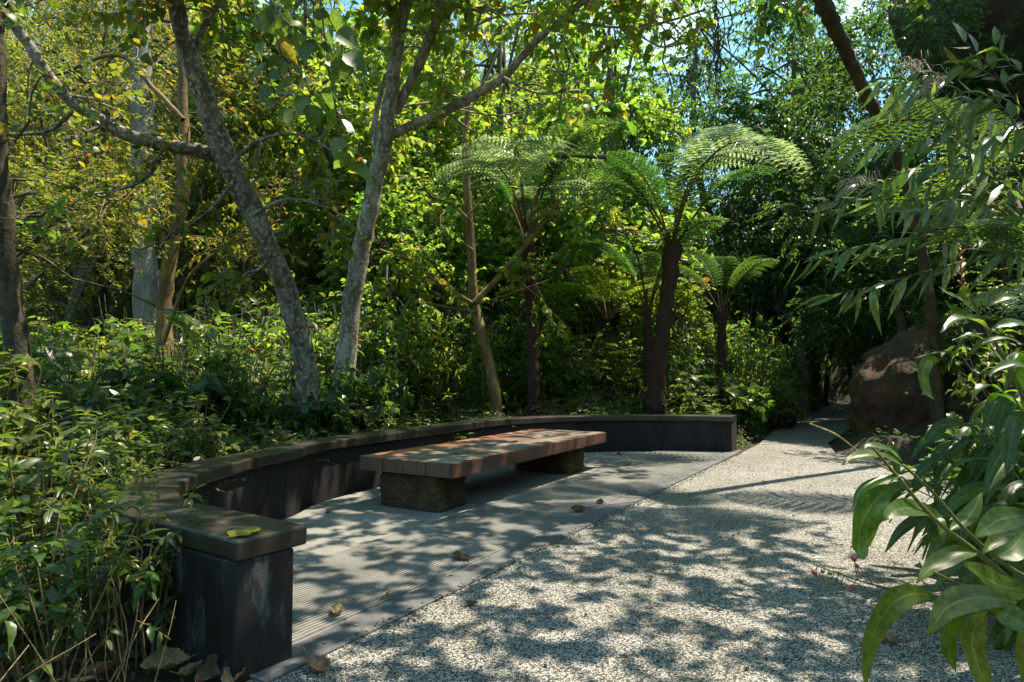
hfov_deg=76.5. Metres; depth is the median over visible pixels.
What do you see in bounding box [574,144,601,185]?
hillside tree
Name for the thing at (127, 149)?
hillside tree
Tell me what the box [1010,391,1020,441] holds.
ginger plant
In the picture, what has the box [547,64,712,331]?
broadleaf tree
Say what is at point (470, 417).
understorey shrub
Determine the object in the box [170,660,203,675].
fallen leaf
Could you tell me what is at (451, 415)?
understorey shrub
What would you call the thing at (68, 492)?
garden bush
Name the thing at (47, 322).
tall shrub
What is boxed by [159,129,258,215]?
hillside tree
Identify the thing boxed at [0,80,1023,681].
ground
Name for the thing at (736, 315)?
hillside tree
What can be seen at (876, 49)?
bushy tree
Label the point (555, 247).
tall shrub
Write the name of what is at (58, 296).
hillside tree
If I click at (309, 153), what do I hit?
hillside tree
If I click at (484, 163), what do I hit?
tree fern
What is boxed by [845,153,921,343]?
bushy tree
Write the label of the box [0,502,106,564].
understorey shrub
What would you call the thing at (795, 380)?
bright bush
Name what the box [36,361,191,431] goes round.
woodland shrub
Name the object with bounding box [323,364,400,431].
leaved shrub
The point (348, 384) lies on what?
leaved shrub
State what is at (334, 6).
bushy tree
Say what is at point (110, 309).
tall shrub
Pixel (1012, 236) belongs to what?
fern
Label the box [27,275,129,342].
tall shrub
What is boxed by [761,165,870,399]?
bushy tree
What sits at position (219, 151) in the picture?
leaning tree
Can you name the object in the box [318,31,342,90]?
hillside tree
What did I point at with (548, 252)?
tall shrub
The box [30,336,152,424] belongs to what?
woodland shrub
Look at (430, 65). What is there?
hillside tree
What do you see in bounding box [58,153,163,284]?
hillside tree
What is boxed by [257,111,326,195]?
hillside tree
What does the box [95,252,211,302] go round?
tall shrub
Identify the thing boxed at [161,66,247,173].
hillside tree
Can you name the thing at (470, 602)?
fallen leaf
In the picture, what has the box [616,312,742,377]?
tall shrub
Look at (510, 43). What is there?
hillside tree
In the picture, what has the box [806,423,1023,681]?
ginger plant
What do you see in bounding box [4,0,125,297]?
yellowing tree
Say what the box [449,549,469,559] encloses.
fallen leaf
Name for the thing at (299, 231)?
tall shrub
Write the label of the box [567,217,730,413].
tree fern
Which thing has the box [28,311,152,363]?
tall shrub
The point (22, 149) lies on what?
yellowing tree
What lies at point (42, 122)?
yellowing tree
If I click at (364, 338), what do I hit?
tall shrub
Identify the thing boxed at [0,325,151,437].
woodland shrub
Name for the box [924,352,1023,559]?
ginger plant
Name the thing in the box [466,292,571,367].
understorey shrub
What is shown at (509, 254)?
tall shrub
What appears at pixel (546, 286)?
tall shrub
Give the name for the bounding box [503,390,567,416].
understorey shrub
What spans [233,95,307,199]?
hillside tree
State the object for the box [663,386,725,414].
understorey shrub
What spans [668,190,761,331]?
bushy tree
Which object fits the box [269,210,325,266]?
tall shrub
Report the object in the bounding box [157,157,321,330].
hillside tree
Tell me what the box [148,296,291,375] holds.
tall shrub
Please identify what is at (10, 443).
garden bush
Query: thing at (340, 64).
hanging branch
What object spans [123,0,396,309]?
broadleaf tree
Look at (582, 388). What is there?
bright bush
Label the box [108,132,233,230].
hillside tree
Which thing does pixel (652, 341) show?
tall shrub
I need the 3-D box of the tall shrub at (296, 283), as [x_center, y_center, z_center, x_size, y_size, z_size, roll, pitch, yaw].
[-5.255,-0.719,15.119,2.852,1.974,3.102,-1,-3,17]
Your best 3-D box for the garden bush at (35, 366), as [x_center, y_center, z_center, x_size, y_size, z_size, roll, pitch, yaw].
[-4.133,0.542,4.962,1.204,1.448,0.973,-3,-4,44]
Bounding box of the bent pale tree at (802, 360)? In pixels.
[769,268,810,415]
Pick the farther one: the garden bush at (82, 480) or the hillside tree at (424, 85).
the hillside tree at (424, 85)
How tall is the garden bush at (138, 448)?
0.966 m
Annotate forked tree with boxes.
[314,0,941,401]
[367,89,570,417]
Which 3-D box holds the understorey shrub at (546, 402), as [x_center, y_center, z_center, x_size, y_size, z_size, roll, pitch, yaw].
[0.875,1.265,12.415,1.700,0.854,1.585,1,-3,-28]
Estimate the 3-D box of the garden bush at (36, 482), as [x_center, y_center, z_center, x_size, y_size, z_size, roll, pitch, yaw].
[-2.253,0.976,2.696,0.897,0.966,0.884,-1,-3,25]
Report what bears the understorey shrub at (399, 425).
on the ground at (838, 390)
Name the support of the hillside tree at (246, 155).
on the ground at (838, 390)
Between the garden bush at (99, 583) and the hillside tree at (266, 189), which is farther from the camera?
the hillside tree at (266, 189)
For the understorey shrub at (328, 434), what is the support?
on the ground at (838, 390)
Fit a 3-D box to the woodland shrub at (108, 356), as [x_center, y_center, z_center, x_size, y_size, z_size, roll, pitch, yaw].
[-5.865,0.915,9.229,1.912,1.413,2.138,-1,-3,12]
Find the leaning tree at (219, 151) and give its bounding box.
[2,0,371,440]
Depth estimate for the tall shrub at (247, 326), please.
11.05 m
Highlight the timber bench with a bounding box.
[360,428,606,512]
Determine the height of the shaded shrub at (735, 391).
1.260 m
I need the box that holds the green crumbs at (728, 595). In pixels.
[328,472,1017,681]
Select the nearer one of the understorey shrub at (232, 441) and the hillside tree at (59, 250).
the understorey shrub at (232, 441)
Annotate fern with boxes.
[429,117,620,415]
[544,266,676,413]
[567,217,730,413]
[574,123,816,413]
[678,248,779,378]
[812,0,946,431]
[822,96,1023,163]
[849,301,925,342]
[909,216,1023,322]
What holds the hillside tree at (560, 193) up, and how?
on the ground at (838, 390)
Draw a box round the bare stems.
[0,490,183,681]
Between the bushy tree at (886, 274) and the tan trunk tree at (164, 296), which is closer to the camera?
the tan trunk tree at (164, 296)
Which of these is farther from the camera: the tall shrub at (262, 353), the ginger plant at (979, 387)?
the tall shrub at (262, 353)
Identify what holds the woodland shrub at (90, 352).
on the ground at (838, 390)
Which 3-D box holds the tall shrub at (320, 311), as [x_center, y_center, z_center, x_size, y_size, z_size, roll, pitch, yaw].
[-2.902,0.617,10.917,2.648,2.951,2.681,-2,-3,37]
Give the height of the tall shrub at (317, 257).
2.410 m
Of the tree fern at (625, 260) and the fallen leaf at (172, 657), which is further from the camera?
the tree fern at (625, 260)
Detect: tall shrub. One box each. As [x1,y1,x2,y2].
[0,300,62,339]
[25,302,100,338]
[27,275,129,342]
[27,315,77,345]
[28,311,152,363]
[30,317,174,364]
[32,297,154,364]
[44,235,163,312]
[47,285,132,365]
[56,294,155,371]
[69,330,148,366]
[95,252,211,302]
[100,218,183,300]
[103,308,267,357]
[133,305,288,409]
[139,289,291,391]
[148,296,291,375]
[158,243,258,326]
[172,270,248,344]
[177,311,288,369]
[187,248,303,318]
[204,324,331,387]
[207,304,334,420]
[215,293,329,366]
[216,319,284,360]
[223,290,324,346]
[223,313,391,401]
[236,274,343,335]
[238,217,320,287]
[242,291,329,343]
[248,243,322,303]
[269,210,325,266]
[273,274,379,340]
[273,283,448,422]
[274,291,432,426]
[283,195,313,263]
[296,225,371,301]
[306,306,439,422]
[314,306,428,424]
[322,259,410,324]
[357,312,469,415]
[364,308,444,413]
[393,346,472,419]
[401,288,515,422]
[417,229,463,312]
[428,302,521,374]
[435,219,523,325]
[437,236,541,313]
[439,253,551,306]
[454,214,547,313]
[492,284,594,358]
[498,260,580,317]
[500,223,571,276]
[509,310,642,414]
[510,337,620,403]
[511,225,570,282]
[539,255,608,346]
[540,227,591,270]
[543,209,590,262]
[553,247,662,321]
[597,314,700,362]
[603,311,691,389]
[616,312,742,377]
[622,293,653,343]
[636,347,720,395]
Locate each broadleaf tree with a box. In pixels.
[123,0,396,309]
[174,0,453,301]
[397,0,604,255]
[471,0,724,344]
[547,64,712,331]
[594,201,746,353]
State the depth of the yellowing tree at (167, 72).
21.19 m
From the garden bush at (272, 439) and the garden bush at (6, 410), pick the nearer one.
the garden bush at (6, 410)
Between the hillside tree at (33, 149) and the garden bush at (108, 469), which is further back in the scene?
the hillside tree at (33, 149)
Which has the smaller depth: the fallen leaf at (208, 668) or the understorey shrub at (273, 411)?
the fallen leaf at (208, 668)
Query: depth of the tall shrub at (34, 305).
14.24 m
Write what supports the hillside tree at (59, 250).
on the ground at (838, 390)
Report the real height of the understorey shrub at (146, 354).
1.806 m
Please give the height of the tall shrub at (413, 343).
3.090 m
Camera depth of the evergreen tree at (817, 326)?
14.20 m
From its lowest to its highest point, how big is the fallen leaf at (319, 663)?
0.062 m
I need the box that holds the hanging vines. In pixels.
[704,0,732,100]
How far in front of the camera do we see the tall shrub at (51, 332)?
11.89 m
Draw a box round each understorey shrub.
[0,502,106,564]
[1,415,166,507]
[3,394,109,458]
[5,388,139,459]
[44,357,105,381]
[46,423,205,484]
[70,331,205,439]
[83,416,226,469]
[94,452,245,508]
[149,397,254,449]
[162,435,280,468]
[165,418,262,466]
[165,440,273,465]
[172,312,249,384]
[179,352,293,417]
[212,408,301,450]
[236,393,293,440]
[241,433,328,471]
[290,429,375,449]
[315,387,408,437]
[354,424,406,432]
[368,408,438,429]
[405,421,476,440]
[408,380,489,424]
[425,404,499,422]
[447,409,519,427]
[461,348,539,416]
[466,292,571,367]
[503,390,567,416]
[517,385,601,414]
[545,403,589,429]
[564,387,643,414]
[589,402,639,432]
[591,360,675,413]
[633,374,704,413]
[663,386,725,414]
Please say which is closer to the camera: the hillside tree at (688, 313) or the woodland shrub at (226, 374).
the woodland shrub at (226, 374)
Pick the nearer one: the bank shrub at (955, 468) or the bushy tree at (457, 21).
the bank shrub at (955, 468)
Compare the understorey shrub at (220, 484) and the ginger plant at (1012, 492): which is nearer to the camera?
the ginger plant at (1012, 492)
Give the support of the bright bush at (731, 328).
on the ground at (838, 390)
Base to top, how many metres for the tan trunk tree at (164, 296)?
7.921 m
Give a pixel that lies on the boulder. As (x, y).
(884, 388)
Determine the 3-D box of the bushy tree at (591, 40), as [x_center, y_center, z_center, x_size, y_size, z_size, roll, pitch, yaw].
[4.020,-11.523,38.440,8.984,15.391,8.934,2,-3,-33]
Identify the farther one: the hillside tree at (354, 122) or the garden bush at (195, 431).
the hillside tree at (354, 122)
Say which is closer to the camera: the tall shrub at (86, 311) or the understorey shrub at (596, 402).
the understorey shrub at (596, 402)
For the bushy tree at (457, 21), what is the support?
on the ground at (838, 390)
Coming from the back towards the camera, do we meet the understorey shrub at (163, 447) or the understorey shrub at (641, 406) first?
the understorey shrub at (641, 406)
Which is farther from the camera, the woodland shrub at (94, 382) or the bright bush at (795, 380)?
the bright bush at (795, 380)
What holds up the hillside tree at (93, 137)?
on the ground at (838, 390)
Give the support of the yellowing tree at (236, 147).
on the ground at (838, 390)
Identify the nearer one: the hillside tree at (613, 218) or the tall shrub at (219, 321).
the tall shrub at (219, 321)
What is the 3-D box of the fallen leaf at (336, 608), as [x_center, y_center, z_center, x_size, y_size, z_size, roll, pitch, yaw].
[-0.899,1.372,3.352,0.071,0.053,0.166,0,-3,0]
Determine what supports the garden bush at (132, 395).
on the ground at (838, 390)
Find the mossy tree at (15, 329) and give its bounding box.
[0,0,258,495]
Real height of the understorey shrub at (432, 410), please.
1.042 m
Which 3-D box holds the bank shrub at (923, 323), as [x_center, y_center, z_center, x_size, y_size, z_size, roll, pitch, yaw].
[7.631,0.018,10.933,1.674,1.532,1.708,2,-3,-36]
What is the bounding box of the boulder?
[847,316,1023,435]
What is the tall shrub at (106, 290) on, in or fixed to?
on the ground at (838, 390)
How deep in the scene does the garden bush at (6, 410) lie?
3.81 m
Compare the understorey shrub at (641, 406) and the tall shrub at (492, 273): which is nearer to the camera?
the understorey shrub at (641, 406)
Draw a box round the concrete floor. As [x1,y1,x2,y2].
[283,451,722,644]
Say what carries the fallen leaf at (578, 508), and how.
on the ribbed paving
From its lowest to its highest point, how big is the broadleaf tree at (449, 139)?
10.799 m
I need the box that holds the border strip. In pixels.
[249,450,742,681]
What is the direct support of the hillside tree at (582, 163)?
on the ground at (838, 390)
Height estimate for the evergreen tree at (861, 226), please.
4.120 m
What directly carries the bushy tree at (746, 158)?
on the ground at (838, 390)
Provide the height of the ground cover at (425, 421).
2.210 m
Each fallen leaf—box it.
[72,659,118,675]
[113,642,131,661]
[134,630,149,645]
[140,645,197,669]
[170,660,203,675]
[194,654,223,681]
[221,666,245,681]
[223,526,261,537]
[303,647,329,670]
[330,600,343,613]
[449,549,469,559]
[464,600,477,604]
[570,505,590,511]
[596,498,603,503]
[882,627,900,641]
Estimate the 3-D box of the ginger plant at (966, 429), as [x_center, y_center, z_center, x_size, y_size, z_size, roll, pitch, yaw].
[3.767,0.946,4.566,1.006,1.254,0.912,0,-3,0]
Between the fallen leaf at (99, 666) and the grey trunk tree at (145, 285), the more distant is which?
the grey trunk tree at (145, 285)
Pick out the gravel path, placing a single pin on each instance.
(741, 636)
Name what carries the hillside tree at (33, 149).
on the ground at (838, 390)
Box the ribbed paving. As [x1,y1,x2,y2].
[292,450,721,642]
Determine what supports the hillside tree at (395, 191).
on the ground at (838, 390)
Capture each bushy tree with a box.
[4,0,119,107]
[296,0,371,88]
[439,0,509,73]
[536,14,656,190]
[600,165,715,324]
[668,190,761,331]
[677,192,751,336]
[681,72,837,375]
[699,18,889,398]
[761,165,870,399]
[765,70,1003,330]
[771,223,892,405]
[817,25,1006,285]
[835,140,1023,327]
[838,226,1002,330]
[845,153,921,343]
[853,134,1023,321]
[929,133,1023,211]
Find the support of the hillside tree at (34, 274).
on the ground at (838, 390)
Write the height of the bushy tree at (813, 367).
15.451 m
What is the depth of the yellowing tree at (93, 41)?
19.79 m
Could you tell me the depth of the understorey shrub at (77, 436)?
4.74 m
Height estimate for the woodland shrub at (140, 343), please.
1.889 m
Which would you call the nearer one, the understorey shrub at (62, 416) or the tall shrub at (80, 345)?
the understorey shrub at (62, 416)
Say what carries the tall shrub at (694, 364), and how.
on the ground at (838, 390)
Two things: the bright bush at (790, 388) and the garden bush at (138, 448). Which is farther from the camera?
the bright bush at (790, 388)
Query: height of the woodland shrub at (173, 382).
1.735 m
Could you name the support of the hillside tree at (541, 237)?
on the ground at (838, 390)
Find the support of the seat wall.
on the ground at (838, 390)
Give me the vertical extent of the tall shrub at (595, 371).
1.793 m
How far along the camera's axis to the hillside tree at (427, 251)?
13.02 m
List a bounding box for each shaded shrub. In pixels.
[637,374,734,413]
[665,363,759,414]
[716,381,776,431]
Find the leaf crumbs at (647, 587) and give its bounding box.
[251,453,1015,681]
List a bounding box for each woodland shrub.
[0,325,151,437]
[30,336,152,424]
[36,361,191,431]
[38,342,120,388]
[68,341,206,440]
[77,355,115,379]
[79,329,256,446]
[109,327,263,401]
[126,333,279,444]
[138,331,255,391]
[155,350,294,449]
[170,353,323,440]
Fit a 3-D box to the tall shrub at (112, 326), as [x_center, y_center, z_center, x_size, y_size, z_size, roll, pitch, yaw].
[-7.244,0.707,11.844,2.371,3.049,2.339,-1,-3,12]
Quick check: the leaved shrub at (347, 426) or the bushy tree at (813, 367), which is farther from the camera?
the bushy tree at (813, 367)
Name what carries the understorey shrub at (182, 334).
on the ground at (838, 390)
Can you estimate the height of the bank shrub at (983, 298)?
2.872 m
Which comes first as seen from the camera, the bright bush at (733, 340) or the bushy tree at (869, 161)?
the bright bush at (733, 340)
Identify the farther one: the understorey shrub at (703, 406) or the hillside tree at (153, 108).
the hillside tree at (153, 108)
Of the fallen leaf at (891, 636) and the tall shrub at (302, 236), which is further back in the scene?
the tall shrub at (302, 236)
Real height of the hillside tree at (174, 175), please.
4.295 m
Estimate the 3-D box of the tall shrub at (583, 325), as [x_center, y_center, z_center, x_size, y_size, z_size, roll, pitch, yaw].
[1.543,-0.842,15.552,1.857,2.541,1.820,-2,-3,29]
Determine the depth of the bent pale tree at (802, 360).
18.90 m
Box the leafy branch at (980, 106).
[943,22,1023,139]
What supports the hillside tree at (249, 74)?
on the ground at (838, 390)
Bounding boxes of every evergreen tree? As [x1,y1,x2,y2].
[590,0,881,352]
[627,0,1003,378]
[672,120,915,376]
[729,0,1002,399]
[749,0,1023,393]
[840,130,1023,320]
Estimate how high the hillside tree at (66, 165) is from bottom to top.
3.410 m
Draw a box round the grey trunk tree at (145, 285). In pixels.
[7,0,259,336]
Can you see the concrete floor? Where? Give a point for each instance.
(346, 516)
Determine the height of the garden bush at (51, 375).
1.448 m
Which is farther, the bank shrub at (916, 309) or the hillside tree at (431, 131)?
the hillside tree at (431, 131)
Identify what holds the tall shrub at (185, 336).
on the ground at (838, 390)
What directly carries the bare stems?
on the ground at (838, 390)
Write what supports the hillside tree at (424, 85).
on the ground at (838, 390)
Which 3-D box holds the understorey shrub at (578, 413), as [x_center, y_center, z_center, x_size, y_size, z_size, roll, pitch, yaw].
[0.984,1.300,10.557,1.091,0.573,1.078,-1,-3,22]
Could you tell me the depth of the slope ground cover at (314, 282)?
16.40 m
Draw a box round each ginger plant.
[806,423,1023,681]
[869,444,999,583]
[879,448,1023,650]
[889,402,1023,583]
[892,464,991,576]
[906,243,1023,401]
[911,408,1023,612]
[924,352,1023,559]
[925,412,1004,494]
[958,332,1019,422]
[958,398,1017,444]
[963,424,1004,464]
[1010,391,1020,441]
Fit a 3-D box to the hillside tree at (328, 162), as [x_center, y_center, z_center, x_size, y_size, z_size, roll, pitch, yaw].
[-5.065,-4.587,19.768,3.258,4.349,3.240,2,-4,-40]
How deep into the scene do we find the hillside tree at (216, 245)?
15.83 m
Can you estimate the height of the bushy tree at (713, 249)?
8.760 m
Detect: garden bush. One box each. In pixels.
[0,328,91,451]
[0,330,47,465]
[0,349,63,500]
[0,400,54,560]
[0,411,117,647]
[0,450,120,677]
[0,494,170,681]
[10,468,128,643]
[12,384,170,520]
[44,368,189,455]
[48,464,162,556]
[61,435,163,565]
[62,476,206,681]
[89,424,191,485]
[104,393,240,474]
[237,419,317,448]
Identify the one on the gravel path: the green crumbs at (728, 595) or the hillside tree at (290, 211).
the green crumbs at (728, 595)
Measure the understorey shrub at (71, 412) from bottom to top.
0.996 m
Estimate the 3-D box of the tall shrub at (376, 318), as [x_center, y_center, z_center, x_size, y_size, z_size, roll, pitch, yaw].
[-2.613,0.435,11.667,2.966,2.994,2.726,0,-3,-3]
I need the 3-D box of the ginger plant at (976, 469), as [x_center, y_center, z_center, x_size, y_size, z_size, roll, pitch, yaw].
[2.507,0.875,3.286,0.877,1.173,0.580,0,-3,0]
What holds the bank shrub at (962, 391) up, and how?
on the ground at (838, 390)
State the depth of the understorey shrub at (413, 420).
8.65 m
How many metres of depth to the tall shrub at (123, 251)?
17.05 m
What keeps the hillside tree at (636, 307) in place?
on the ground at (838, 390)
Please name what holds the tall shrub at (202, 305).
on the ground at (838, 390)
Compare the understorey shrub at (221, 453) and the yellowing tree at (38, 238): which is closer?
the understorey shrub at (221, 453)
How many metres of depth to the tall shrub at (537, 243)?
17.88 m
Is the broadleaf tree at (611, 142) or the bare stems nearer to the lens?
the bare stems
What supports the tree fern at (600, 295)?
on the ground at (838, 390)
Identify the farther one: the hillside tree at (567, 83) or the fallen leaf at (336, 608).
the hillside tree at (567, 83)
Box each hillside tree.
[9,116,83,222]
[10,104,85,219]
[15,199,61,299]
[16,187,106,297]
[16,244,62,302]
[17,149,89,210]
[34,214,164,335]
[42,207,159,322]
[48,134,121,197]
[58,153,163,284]
[67,33,153,109]
[69,101,128,182]
[84,146,130,235]
[86,73,176,170]
[99,182,239,338]
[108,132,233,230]
[111,95,176,180]
[117,16,176,93]
[128,128,215,220]
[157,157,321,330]
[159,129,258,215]
[159,189,256,322]
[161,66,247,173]
[189,114,277,190]
[228,56,298,122]
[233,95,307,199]
[248,179,319,275]
[251,166,304,215]
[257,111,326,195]
[281,193,352,299]
[287,88,352,196]
[295,114,354,211]
[298,96,380,206]
[313,181,458,353]
[313,185,495,392]
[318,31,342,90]
[322,201,406,306]
[329,168,422,253]
[341,21,416,112]
[354,145,443,215]
[368,62,424,153]
[372,178,436,297]
[376,162,519,347]
[384,54,454,161]
[400,51,479,144]
[402,52,438,115]
[404,33,479,98]
[410,125,444,181]
[422,133,542,281]
[427,118,539,250]
[429,70,495,162]
[443,98,496,206]
[468,30,529,101]
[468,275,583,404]
[473,9,549,111]
[489,62,564,176]
[491,84,559,175]
[509,120,601,278]
[510,35,597,116]
[511,150,584,243]
[514,88,565,119]
[528,82,597,174]
[536,187,649,346]
[538,118,602,197]
[558,148,625,233]
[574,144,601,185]
[581,172,635,241]
[613,277,656,338]
[617,270,728,372]
[630,285,708,342]
[677,286,744,370]
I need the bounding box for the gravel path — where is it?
[247,401,1021,681]
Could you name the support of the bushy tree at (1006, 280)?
on the ground at (838, 390)
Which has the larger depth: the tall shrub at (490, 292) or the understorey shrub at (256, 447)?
the tall shrub at (490, 292)
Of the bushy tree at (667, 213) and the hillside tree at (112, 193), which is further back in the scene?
the bushy tree at (667, 213)
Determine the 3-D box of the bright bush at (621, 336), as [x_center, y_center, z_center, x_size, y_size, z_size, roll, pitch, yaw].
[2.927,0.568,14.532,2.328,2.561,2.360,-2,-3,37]
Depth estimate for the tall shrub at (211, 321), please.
11.29 m
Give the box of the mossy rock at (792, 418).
[741,371,798,429]
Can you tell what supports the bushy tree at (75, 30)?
on the ground at (838, 390)
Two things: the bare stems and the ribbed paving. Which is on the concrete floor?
the ribbed paving
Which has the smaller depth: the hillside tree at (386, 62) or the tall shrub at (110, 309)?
the tall shrub at (110, 309)
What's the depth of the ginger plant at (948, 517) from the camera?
4.15 m
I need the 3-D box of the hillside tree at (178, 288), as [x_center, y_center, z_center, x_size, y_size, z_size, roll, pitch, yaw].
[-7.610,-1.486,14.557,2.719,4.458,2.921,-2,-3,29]
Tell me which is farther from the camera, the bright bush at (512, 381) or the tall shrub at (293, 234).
the tall shrub at (293, 234)
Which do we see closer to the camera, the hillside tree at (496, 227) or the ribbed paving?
the ribbed paving
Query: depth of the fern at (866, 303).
16.92 m
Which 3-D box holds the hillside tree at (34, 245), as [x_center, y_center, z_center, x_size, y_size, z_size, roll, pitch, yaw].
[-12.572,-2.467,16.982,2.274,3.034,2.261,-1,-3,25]
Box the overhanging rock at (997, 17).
[888,0,1023,146]
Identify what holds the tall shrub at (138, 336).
on the ground at (838, 390)
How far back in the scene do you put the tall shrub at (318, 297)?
13.50 m
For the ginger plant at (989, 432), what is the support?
on the ground at (838, 390)
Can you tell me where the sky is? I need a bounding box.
[5,0,1003,244]
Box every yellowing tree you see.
[1,108,173,373]
[2,0,121,206]
[2,0,191,202]
[2,0,257,341]
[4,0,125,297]
[4,33,129,295]
[6,33,45,255]
[9,0,299,306]
[91,1,296,196]
[157,31,329,324]
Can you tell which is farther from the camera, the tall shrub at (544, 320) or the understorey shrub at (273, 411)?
the tall shrub at (544, 320)
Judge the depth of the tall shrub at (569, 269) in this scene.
17.31 m
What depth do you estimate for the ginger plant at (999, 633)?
3.11 m
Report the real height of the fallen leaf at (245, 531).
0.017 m
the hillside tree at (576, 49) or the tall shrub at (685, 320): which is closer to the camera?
the tall shrub at (685, 320)
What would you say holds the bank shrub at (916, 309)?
on the ground at (838, 390)
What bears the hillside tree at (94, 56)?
on the ground at (838, 390)
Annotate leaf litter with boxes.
[0,391,1009,681]
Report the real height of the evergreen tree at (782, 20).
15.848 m
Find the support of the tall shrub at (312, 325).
on the ground at (838, 390)
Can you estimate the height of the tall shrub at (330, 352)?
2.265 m
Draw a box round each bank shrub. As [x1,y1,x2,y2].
[885,299,946,341]
[900,301,1023,329]
[914,289,969,327]
[918,415,991,477]
[924,293,1023,394]
[941,315,1023,426]
[949,250,1023,314]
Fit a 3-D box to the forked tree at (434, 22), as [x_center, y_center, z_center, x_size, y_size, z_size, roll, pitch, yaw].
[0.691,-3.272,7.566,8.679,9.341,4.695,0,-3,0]
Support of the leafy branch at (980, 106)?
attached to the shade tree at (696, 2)
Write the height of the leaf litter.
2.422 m
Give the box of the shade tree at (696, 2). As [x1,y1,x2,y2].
[512,0,790,18]
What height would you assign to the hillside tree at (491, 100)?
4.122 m
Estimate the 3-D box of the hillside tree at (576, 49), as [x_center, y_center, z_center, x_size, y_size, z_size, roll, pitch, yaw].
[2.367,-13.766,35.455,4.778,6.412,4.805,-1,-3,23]
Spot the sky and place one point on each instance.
(856, 3)
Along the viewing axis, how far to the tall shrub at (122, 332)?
10.73 m
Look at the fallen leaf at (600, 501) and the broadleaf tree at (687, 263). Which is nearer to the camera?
the fallen leaf at (600, 501)
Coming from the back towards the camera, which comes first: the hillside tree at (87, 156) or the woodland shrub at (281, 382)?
the hillside tree at (87, 156)
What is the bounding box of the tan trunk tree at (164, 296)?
[16,7,303,368]
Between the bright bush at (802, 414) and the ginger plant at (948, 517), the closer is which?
the ginger plant at (948, 517)
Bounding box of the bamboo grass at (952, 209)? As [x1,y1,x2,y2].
[784,50,1023,335]
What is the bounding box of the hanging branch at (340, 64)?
[251,0,372,185]
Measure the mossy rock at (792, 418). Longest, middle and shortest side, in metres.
2.559 x 2.005 x 1.508 m
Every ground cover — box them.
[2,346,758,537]
[10,150,709,416]
[738,313,1019,470]
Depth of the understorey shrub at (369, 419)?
8.00 m
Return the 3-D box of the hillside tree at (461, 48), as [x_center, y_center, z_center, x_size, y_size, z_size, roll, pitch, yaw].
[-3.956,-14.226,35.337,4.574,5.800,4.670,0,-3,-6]
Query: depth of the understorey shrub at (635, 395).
12.85 m
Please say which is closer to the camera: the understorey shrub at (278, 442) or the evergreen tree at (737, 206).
the understorey shrub at (278, 442)
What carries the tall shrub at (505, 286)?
on the ground at (838, 390)
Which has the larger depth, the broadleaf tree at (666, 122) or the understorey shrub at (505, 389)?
the broadleaf tree at (666, 122)
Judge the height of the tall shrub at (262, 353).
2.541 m
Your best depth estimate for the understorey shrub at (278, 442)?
6.27 m
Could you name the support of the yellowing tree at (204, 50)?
on the ground at (838, 390)
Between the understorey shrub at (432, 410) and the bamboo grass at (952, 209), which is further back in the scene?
the understorey shrub at (432, 410)
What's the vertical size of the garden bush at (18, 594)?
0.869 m
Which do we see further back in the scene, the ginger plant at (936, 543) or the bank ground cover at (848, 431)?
the bank ground cover at (848, 431)
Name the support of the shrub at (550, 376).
on the ground at (838, 390)
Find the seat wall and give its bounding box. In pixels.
[107,414,736,681]
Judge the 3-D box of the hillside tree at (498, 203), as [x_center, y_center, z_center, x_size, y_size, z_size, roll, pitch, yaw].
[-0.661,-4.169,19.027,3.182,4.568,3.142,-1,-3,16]
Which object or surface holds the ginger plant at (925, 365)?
on the ground at (838, 390)
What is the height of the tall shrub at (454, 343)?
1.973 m
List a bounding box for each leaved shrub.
[246,388,332,442]
[276,363,368,436]
[316,399,368,437]
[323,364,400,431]
[360,347,409,429]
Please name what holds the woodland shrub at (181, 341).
on the ground at (838, 390)
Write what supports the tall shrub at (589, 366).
on the ground at (838, 390)
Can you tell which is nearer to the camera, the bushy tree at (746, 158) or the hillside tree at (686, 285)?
the hillside tree at (686, 285)
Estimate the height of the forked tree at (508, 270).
5.880 m
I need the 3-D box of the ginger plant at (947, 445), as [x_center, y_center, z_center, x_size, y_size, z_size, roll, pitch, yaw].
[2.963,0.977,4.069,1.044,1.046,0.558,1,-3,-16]
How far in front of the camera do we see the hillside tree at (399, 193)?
17.85 m
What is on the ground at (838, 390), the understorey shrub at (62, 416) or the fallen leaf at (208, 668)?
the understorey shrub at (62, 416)
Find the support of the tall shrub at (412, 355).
on the ground at (838, 390)
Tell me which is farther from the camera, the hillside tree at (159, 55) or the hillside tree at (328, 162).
the hillside tree at (159, 55)
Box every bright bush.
[501,331,584,408]
[538,337,621,414]
[570,333,646,413]
[594,324,694,391]
[626,326,717,407]
[666,315,755,395]
[681,299,760,378]
[697,307,785,430]
[727,303,795,396]
[728,329,796,432]
[753,360,808,429]
[760,339,814,417]
[792,389,812,424]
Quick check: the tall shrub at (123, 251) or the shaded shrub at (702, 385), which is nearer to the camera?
the shaded shrub at (702, 385)
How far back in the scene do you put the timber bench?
6.16 m
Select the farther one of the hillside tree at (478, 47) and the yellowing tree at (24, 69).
the hillside tree at (478, 47)
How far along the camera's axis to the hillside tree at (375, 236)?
15.47 m
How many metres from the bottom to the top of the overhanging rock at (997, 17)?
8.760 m
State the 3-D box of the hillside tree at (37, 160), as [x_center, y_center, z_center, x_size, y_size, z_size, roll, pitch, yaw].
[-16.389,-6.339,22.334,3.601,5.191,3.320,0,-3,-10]
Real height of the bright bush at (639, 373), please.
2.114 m
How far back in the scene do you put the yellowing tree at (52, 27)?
18.77 m
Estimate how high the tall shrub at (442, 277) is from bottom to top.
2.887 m
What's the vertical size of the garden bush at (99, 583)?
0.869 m
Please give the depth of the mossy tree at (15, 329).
4.76 m

